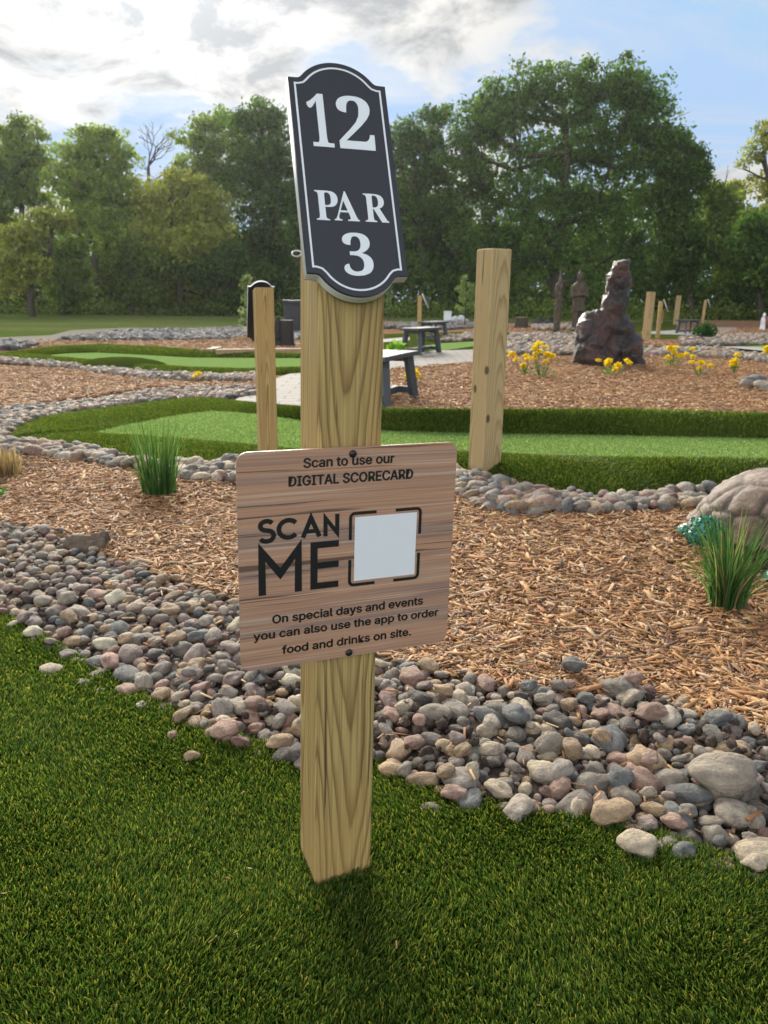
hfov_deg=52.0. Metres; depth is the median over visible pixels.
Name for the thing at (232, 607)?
river stone
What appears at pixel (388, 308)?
sapling
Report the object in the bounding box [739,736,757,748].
river stone
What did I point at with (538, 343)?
yellow flowers
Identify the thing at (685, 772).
river stone
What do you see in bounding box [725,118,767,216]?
pale tree
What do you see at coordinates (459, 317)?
white rock
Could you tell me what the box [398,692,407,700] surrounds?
river stone
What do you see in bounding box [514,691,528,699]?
stray stone
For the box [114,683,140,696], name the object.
river stone
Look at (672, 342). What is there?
wood chips
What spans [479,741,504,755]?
river stone
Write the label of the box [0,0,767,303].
sky
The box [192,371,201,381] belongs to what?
yellow flowers
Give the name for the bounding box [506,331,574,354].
gravel by sculpture
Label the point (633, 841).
stray stone
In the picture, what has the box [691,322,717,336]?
shrub
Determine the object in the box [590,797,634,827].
river stone
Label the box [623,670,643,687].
stray stone
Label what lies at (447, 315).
utility pedestal
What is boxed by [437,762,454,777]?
river stone
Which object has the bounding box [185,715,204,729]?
river stone
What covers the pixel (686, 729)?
river stone
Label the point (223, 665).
river stone
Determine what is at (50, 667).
stray stone
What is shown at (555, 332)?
turf strip
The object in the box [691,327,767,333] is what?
wood chips end
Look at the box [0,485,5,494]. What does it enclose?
leafy seedling
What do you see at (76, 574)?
river stone
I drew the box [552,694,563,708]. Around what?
river stone
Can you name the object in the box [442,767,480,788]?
river stone
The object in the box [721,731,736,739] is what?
river stone
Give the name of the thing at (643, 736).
soil crumbs
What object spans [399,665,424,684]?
river stone
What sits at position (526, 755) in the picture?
river stone
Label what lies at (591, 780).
river stone
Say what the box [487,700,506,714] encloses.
river stone
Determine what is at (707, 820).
river stone
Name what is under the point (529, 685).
river stone
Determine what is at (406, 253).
dark tree
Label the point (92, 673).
river stone
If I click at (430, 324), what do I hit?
bench
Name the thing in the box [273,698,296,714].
river stone
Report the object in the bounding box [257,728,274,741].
river stone
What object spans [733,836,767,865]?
river stone
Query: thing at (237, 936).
turf litter
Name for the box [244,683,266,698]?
river stone
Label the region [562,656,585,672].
stray stone
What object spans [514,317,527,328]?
tree stump
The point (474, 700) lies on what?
river stone
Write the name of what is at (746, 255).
leafy tree
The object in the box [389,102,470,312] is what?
airy tree
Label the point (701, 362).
yellow flowers
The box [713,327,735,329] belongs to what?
slab
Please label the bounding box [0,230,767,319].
undergrowth
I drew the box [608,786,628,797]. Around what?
river stone
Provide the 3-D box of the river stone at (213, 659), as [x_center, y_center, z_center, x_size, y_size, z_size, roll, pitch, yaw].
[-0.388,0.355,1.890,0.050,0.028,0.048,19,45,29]
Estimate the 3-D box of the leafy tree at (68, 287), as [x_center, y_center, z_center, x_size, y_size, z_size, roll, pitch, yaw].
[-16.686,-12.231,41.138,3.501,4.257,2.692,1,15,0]
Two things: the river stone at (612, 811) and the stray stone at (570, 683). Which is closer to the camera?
the river stone at (612, 811)
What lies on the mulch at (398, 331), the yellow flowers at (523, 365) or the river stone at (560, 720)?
the yellow flowers at (523, 365)
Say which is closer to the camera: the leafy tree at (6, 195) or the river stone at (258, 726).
the river stone at (258, 726)
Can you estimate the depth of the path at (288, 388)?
9.36 m
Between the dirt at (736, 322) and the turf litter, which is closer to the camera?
the turf litter
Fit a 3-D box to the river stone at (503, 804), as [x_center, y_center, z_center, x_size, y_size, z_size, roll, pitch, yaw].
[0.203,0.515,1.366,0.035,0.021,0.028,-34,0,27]
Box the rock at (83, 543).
[63,531,110,553]
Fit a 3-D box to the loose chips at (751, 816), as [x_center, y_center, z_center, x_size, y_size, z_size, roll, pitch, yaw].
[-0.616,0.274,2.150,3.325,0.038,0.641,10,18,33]
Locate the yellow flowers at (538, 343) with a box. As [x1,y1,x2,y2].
[507,340,555,376]
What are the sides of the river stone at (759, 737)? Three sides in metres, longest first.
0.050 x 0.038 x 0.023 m
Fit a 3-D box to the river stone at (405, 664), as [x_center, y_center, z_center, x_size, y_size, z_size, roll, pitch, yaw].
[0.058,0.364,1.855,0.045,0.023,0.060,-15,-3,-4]
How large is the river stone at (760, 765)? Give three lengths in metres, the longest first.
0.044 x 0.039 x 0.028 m
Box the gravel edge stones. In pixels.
[0,356,255,381]
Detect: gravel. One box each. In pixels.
[57,325,300,340]
[383,320,473,329]
[677,331,767,345]
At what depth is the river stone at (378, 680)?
1.75 m
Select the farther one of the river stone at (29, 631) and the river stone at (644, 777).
the river stone at (29, 631)
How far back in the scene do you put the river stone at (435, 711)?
1.62 m
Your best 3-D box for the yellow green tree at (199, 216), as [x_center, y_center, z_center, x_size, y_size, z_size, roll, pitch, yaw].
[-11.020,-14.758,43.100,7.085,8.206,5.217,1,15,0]
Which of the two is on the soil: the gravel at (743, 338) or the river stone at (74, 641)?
the river stone at (74, 641)
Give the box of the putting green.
[98,411,767,456]
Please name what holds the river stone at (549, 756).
on the soil
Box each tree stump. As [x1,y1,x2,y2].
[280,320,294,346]
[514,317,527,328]
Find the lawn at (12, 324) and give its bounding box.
[0,298,724,1023]
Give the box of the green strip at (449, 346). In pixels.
[428,341,472,349]
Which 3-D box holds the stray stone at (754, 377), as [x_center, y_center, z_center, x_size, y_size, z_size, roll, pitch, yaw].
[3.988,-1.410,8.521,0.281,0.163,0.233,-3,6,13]
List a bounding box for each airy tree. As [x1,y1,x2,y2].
[0,109,61,307]
[165,103,253,312]
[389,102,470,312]
[695,168,753,301]
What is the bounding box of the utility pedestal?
[443,311,451,320]
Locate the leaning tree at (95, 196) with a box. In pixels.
[33,122,145,304]
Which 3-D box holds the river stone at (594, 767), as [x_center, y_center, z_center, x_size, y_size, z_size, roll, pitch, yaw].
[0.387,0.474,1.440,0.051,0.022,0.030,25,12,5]
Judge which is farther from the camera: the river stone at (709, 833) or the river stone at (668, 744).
the river stone at (668, 744)
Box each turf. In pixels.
[0,639,767,1023]
[632,321,679,332]
[646,344,767,352]
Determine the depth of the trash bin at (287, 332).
14.96 m
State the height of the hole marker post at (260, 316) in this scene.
1.031 m
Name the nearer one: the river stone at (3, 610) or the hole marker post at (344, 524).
the hole marker post at (344, 524)
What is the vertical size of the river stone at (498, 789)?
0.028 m
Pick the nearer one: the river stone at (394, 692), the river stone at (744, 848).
the river stone at (744, 848)
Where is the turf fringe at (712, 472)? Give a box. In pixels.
[110,441,767,493]
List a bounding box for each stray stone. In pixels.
[39,663,62,674]
[76,678,89,689]
[167,730,177,739]
[183,750,200,761]
[419,801,439,815]
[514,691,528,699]
[535,686,550,693]
[549,679,567,690]
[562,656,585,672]
[564,679,575,688]
[608,676,632,692]
[616,828,657,859]
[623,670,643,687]
[687,752,757,803]
[739,374,766,382]
[739,378,753,388]
[753,380,767,390]
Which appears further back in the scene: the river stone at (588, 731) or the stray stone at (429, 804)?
the river stone at (588, 731)
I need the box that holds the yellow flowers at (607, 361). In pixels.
[595,358,632,375]
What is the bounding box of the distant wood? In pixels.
[0,171,766,314]
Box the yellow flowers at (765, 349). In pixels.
[761,345,767,353]
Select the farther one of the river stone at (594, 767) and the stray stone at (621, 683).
the stray stone at (621, 683)
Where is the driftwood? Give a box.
[532,316,553,323]
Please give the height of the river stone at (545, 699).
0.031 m
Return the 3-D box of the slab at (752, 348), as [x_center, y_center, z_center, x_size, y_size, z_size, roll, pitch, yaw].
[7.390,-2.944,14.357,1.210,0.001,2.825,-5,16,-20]
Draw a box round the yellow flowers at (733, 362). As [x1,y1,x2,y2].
[728,352,741,371]
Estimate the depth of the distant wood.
55.43 m
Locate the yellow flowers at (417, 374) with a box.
[404,368,421,380]
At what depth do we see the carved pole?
23.12 m
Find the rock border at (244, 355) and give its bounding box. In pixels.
[43,346,300,357]
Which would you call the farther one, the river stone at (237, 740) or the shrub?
the shrub
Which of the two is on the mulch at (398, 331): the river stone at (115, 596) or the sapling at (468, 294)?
the sapling at (468, 294)
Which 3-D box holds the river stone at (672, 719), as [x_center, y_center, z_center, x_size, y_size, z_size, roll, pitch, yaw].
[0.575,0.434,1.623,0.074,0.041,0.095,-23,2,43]
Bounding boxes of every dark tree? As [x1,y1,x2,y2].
[211,94,300,314]
[293,176,415,275]
[402,220,475,298]
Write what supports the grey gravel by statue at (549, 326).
on the mulch at (398, 331)
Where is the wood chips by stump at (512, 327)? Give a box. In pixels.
[508,321,569,331]
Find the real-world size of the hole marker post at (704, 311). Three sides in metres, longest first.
1.134 x 0.269 x 0.142 m
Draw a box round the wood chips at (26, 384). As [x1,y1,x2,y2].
[0,364,255,405]
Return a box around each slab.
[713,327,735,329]
[721,346,762,350]
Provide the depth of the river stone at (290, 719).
1.62 m
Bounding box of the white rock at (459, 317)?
[450,315,467,320]
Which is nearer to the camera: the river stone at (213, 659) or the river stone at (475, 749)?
the river stone at (475, 749)
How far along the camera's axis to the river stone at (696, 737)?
1.56 m
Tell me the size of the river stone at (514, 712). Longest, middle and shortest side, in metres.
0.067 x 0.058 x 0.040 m
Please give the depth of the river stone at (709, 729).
1.54 m
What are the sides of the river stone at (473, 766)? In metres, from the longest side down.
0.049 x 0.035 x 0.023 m
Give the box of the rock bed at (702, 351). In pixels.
[643,344,767,362]
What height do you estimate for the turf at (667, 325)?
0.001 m
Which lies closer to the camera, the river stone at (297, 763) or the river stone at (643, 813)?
the river stone at (643, 813)
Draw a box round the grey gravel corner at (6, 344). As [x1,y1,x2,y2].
[0,338,38,350]
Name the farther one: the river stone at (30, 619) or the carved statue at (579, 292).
the carved statue at (579, 292)
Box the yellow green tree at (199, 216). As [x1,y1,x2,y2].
[122,162,243,314]
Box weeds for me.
[0,286,767,319]
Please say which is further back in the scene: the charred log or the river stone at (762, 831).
the charred log
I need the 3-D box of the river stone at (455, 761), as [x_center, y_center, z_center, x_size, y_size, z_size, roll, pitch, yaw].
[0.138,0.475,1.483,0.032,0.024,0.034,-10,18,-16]
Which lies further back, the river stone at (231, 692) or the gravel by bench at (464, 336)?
the gravel by bench at (464, 336)
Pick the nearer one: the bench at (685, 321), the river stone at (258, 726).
the river stone at (258, 726)
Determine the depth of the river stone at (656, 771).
1.44 m
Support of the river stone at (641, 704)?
on the soil
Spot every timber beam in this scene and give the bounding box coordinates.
[205,347,222,351]
[215,348,300,354]
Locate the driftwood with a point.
(542, 320)
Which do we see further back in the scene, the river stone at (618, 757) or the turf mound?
the turf mound
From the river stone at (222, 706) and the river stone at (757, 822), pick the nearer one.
the river stone at (757, 822)
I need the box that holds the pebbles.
[0,519,767,853]
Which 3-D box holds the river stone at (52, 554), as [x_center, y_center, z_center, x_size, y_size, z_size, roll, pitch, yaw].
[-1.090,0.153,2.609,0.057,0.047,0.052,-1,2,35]
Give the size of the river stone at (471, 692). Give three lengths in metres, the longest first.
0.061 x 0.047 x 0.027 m
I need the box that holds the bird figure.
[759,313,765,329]
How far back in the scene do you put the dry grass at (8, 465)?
3.88 m
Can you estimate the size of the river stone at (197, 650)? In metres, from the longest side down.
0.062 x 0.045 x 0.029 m
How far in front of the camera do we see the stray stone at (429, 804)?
1.35 m
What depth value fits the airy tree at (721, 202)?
44.63 m
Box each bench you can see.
[382,349,418,407]
[400,327,441,354]
[418,321,448,339]
[440,331,473,342]
[675,319,701,333]
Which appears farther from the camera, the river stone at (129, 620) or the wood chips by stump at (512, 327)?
the wood chips by stump at (512, 327)
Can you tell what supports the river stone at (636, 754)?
on the soil
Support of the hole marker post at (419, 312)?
on the turf strip at (412, 342)
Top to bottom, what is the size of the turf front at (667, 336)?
0.001 m
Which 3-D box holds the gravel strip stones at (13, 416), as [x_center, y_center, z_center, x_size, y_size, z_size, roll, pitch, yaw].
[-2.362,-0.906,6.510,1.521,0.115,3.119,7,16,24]
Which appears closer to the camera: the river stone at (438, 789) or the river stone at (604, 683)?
the river stone at (438, 789)
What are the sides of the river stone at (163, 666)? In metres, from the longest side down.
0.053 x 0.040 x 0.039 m
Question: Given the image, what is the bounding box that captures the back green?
[53,352,300,367]
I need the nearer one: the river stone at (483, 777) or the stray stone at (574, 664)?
the river stone at (483, 777)
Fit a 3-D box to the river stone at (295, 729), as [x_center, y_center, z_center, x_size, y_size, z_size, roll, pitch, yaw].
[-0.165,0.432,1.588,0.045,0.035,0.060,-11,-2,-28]
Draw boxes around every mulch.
[0,321,767,412]
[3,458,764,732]
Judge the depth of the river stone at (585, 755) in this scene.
1.49 m
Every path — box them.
[235,350,472,405]
[383,337,409,341]
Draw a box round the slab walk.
[651,330,735,334]
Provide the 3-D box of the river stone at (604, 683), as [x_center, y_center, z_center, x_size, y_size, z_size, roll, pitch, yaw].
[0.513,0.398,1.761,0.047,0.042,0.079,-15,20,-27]
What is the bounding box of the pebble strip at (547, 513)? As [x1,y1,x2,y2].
[25,455,681,513]
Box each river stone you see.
[0,581,5,590]
[0,608,9,614]
[16,611,36,623]
[22,625,42,636]
[25,615,46,625]
[30,592,48,602]
[45,604,62,617]
[47,551,62,561]
[57,591,77,605]
[58,649,79,658]
[59,609,77,622]
[62,636,90,646]
[65,569,82,581]
[67,604,90,616]
[68,582,79,596]
[85,588,107,601]
[87,654,103,667]
[89,667,107,677]
[90,633,118,651]
[92,637,117,649]
[94,615,104,622]
[100,652,119,670]
[103,589,126,604]
[103,620,132,634]
[113,665,139,682]
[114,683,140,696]
[116,612,136,623]
[117,632,132,644]
[118,644,142,664]
[126,599,145,613]
[132,562,147,570]
[132,632,153,644]
[134,672,152,691]
[136,700,150,710]
[143,636,162,647]
[151,687,170,701]
[152,659,171,674]
[156,703,172,715]
[157,651,173,660]
[159,603,181,615]
[164,590,183,599]
[165,630,187,646]
[170,641,192,657]
[172,705,192,723]
[175,664,203,682]
[179,619,198,628]
[179,702,203,714]
[183,643,207,661]
[184,600,200,613]
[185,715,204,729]
[186,629,208,643]
[187,657,205,666]
[190,681,210,692]
[199,704,212,718]
[204,633,219,650]
[204,717,216,728]
[210,651,232,664]
[210,719,238,741]
[211,697,232,716]
[212,664,236,674]
[217,659,235,673]
[218,684,238,698]
[219,640,239,654]
[221,671,245,687]
[226,616,239,631]
[227,602,238,612]
[229,697,247,715]
[229,734,250,749]
[242,673,267,685]
[242,708,260,723]
[243,695,265,710]
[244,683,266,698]
[248,722,264,734]
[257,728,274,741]
[258,667,278,673]
[265,733,293,748]
[266,700,274,707]
[271,746,290,763]
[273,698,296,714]
[281,673,300,688]
[281,713,297,728]
[282,665,300,675]
[287,742,300,762]
[291,717,300,736]
[293,756,300,772]
[296,713,300,723]
[374,708,383,716]
[374,719,392,736]
[375,677,382,686]
[375,679,396,691]
[378,691,397,707]
[378,758,402,777]
[380,687,396,696]
[382,705,399,722]
[385,738,411,760]
[394,698,414,713]
[397,761,411,778]
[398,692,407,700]
[399,661,417,669]
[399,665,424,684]
[404,734,424,749]
[405,771,439,788]
[406,690,432,706]
[416,680,432,689]
[417,657,438,673]
[418,703,452,720]
[421,732,442,746]
[433,684,453,696]
[434,785,443,794]
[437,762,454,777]
[440,784,466,800]
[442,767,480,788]
[443,698,469,720]
[444,742,470,757]
[448,724,462,732]
[448,756,464,766]
[450,730,464,743]
[452,689,466,702]
[452,741,472,757]
[455,681,475,695]
[458,787,482,811]
[464,695,479,708]
[465,761,479,778]
[471,738,490,757]
[472,706,511,726]
[476,724,497,738]
[477,674,495,691]
[478,769,489,785]
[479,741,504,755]
[483,713,500,730]
[484,778,512,800]
[486,755,501,767]
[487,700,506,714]
[496,801,507,810]
[497,777,514,791]
[502,703,529,722]
[503,793,533,823]
[504,726,526,741]
[511,697,531,707]
[514,705,535,725]
[516,744,535,765]
[519,679,537,690]
[519,686,538,697]
[527,760,551,784]
[530,799,541,816]
[532,766,553,782]
[534,690,555,706]
[534,732,563,754]
[536,752,558,761]
[539,785,558,801]
[542,710,572,729]
[549,758,574,778]
[549,776,571,799]
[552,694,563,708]
[556,789,593,818]
[560,697,577,711]
[563,737,582,761]
[568,770,578,782]
[570,797,587,817]
[573,730,590,746]
[573,771,609,794]
[576,691,594,704]
[579,747,600,760]
[580,727,595,736]
[583,763,606,773]
[589,760,603,768]
[590,702,631,723]
[590,708,609,719]
[590,724,626,754]
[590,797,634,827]
[592,727,611,741]
[592,790,607,802]
[594,694,611,702]
[598,678,619,699]
[606,718,619,726]
[606,751,626,763]
[608,764,633,787]
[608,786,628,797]
[611,785,641,805]
[616,687,645,707]
[619,716,636,738]
[620,819,642,830]
[624,762,635,769]
[626,744,669,772]
[628,766,663,792]
[630,729,645,746]
[634,702,667,721]
[635,811,646,818]
[635,814,657,832]
[637,701,648,708]
[638,786,656,799]
[640,749,658,765]
[640,802,666,817]
[647,705,681,730]
[652,768,667,774]
[653,795,679,805]
[654,768,688,788]
[655,735,673,752]
[657,835,678,851]
[660,812,687,829]
[664,801,696,830]
[665,783,713,812]
[666,695,688,705]
[671,841,696,859]
[677,723,695,735]
[678,707,698,719]
[678,743,697,753]
[678,829,702,844]
[679,803,697,817]
[680,768,690,781]
[682,753,693,764]
[694,732,705,745]
[698,815,725,825]
[700,710,732,726]
[701,824,728,848]
[702,724,723,742]
[711,855,735,871]
[713,798,750,830]
[714,708,731,712]
[714,740,751,756]
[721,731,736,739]
[724,713,746,729]
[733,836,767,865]
[736,853,767,871]
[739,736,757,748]
[742,783,763,801]
[742,831,757,838]
[745,799,767,814]
[746,804,765,832]
[752,760,766,773]
[756,735,767,745]
[756,773,763,784]
[756,827,767,836]
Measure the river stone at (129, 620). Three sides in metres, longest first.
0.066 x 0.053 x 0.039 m
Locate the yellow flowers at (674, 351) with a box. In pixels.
[665,345,695,366]
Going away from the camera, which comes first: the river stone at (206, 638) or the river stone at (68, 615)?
the river stone at (206, 638)
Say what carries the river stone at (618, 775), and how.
on the river stone at (610, 788)
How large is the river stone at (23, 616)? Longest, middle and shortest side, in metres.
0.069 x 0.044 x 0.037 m
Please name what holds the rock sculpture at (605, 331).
on the mulch at (398, 331)
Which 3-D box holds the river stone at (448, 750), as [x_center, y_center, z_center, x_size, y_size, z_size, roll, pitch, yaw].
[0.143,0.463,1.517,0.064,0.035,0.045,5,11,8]
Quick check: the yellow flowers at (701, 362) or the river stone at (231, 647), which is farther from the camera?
the yellow flowers at (701, 362)
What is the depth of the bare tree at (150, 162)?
51.92 m
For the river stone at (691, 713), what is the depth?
1.64 m
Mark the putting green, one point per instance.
(733, 451)
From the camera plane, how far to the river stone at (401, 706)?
1.65 m
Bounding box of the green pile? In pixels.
[96,410,767,459]
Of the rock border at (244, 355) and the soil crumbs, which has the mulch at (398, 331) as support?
the rock border at (244, 355)
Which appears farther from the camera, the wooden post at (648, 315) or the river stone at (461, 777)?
the wooden post at (648, 315)
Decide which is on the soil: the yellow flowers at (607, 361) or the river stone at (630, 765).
the river stone at (630, 765)
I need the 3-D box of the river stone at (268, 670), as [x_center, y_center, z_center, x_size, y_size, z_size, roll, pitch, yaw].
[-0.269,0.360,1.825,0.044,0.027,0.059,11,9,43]
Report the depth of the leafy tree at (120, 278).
41.66 m
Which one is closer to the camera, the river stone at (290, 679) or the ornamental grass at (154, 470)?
the river stone at (290, 679)
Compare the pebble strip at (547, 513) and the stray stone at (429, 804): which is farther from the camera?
the pebble strip at (547, 513)
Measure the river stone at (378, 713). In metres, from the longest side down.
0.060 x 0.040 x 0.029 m
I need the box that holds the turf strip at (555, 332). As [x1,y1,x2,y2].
[507,331,574,333]
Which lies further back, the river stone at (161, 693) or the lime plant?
the lime plant
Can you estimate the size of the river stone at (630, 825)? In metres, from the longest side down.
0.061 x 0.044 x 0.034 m
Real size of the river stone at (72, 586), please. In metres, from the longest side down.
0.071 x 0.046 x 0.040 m
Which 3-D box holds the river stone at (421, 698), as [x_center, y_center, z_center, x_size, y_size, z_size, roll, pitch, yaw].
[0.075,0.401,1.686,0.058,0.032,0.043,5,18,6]
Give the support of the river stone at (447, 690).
on the river stone
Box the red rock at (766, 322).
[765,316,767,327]
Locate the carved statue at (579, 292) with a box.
[570,268,588,330]
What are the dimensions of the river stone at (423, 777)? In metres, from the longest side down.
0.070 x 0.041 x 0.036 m
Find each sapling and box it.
[232,270,252,340]
[384,286,394,322]
[455,272,474,327]
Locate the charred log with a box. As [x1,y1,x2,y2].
[275,316,281,345]
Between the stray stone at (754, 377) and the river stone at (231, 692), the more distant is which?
the stray stone at (754, 377)
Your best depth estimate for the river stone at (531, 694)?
1.73 m
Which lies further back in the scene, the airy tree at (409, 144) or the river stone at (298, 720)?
the airy tree at (409, 144)
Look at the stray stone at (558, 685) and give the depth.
1.74 m
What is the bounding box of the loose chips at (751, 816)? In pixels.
[0,524,765,837]
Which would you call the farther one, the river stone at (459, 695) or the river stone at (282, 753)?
the river stone at (459, 695)
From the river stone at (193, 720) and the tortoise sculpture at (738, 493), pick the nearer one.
the river stone at (193, 720)
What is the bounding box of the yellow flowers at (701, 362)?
[689,354,714,375]
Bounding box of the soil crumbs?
[0,559,767,771]
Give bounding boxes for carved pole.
[553,266,563,331]
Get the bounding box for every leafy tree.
[0,145,21,244]
[37,235,99,314]
[91,228,181,314]
[173,236,277,315]
[633,124,725,318]
[719,207,767,320]
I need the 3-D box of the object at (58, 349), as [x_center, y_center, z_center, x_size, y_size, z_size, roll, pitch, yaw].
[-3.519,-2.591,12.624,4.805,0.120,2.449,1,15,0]
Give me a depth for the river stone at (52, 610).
2.15 m
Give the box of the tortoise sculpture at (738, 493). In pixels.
[677,468,767,581]
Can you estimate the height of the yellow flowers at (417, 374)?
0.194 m
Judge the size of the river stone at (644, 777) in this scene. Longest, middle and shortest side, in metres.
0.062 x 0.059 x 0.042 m
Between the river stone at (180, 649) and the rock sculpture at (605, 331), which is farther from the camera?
the rock sculpture at (605, 331)
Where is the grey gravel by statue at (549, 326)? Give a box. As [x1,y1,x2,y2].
[528,322,571,329]
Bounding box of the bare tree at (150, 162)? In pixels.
[128,122,176,239]
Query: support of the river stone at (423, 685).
on the soil
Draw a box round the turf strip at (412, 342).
[384,332,472,350]
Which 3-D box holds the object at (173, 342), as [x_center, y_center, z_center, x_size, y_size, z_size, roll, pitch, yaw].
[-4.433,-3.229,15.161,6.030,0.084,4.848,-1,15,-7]
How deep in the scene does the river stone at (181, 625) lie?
2.07 m
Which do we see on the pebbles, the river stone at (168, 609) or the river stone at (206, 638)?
the river stone at (168, 609)
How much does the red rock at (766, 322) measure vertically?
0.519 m
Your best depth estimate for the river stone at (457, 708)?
1.64 m
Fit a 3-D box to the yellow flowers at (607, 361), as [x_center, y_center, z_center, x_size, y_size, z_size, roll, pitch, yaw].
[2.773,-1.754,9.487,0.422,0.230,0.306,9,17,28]
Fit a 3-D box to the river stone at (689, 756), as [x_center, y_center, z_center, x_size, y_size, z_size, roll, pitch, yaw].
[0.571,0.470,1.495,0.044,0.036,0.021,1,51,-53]
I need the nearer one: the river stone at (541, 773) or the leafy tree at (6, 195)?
the river stone at (541, 773)
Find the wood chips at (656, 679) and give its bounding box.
[0,453,767,734]
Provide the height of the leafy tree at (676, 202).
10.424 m
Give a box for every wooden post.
[468,248,511,470]
[642,292,655,339]
[673,295,681,324]
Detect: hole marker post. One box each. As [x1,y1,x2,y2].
[236,63,456,885]
[247,280,277,450]
[417,294,428,338]
[655,300,668,337]
[701,299,710,325]
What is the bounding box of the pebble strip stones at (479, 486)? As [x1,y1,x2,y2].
[0,430,726,515]
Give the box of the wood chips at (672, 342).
[643,339,681,345]
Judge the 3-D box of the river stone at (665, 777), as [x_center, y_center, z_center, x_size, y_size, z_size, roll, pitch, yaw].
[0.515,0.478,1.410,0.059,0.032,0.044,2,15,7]
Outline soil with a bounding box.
[0,527,767,856]
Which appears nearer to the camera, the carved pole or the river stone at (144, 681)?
the river stone at (144, 681)
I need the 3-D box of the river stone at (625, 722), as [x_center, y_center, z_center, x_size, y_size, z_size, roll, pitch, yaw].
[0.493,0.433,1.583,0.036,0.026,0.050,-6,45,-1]
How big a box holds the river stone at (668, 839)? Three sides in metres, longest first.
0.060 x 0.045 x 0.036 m
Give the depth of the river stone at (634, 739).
1.55 m
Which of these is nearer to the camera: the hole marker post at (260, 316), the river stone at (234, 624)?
the river stone at (234, 624)
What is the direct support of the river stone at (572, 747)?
on the soil
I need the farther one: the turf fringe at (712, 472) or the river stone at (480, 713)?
the turf fringe at (712, 472)
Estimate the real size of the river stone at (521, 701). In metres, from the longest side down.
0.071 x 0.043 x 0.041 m
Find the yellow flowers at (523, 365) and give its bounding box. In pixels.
[513,357,529,373]
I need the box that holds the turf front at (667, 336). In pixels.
[637,333,685,338]
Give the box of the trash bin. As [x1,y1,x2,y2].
[283,300,300,330]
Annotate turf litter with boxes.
[1,739,653,1006]
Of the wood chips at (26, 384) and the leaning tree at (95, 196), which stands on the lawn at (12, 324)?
the leaning tree at (95, 196)
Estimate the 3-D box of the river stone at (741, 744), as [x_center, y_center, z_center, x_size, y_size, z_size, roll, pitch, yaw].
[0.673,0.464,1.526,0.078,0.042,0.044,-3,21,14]
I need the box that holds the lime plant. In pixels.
[385,339,406,349]
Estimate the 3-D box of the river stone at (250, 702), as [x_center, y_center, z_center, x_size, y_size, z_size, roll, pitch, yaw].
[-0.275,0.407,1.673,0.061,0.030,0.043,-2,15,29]
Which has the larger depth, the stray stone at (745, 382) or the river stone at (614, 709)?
the stray stone at (745, 382)
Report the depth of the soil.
1.65 m
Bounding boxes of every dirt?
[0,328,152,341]
[680,319,760,324]
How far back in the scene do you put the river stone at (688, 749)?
1.52 m
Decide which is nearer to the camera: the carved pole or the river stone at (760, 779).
the river stone at (760, 779)
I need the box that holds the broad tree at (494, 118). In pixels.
[430,50,707,317]
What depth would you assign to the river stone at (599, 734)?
1.53 m
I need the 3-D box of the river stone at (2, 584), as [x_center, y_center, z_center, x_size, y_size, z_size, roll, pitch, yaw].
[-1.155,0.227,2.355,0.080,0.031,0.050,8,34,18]
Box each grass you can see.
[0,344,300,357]
[0,353,300,374]
[0,442,24,477]
[10,397,767,437]
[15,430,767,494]
[120,415,189,496]
[669,500,767,612]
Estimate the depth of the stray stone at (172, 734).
1.56 m
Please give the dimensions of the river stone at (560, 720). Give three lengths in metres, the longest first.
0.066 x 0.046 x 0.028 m
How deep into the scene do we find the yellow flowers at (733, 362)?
10.20 m
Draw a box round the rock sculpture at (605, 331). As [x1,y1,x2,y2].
[572,259,645,366]
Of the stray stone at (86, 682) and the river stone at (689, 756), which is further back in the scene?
the stray stone at (86, 682)
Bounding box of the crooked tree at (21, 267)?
[0,201,82,315]
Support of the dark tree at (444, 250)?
on the lawn at (12, 324)
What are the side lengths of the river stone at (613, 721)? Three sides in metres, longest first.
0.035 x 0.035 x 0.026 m
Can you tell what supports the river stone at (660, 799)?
on the soil
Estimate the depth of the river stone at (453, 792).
1.37 m
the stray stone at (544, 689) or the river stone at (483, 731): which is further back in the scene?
the stray stone at (544, 689)
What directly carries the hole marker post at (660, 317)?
on the turf front at (667, 336)
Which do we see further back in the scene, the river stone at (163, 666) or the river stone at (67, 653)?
the river stone at (67, 653)
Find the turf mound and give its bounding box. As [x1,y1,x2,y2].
[77,357,165,367]
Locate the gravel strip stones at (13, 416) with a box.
[0,383,255,434]
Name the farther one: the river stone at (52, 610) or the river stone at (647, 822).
the river stone at (52, 610)
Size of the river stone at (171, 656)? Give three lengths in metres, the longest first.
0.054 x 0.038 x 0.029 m

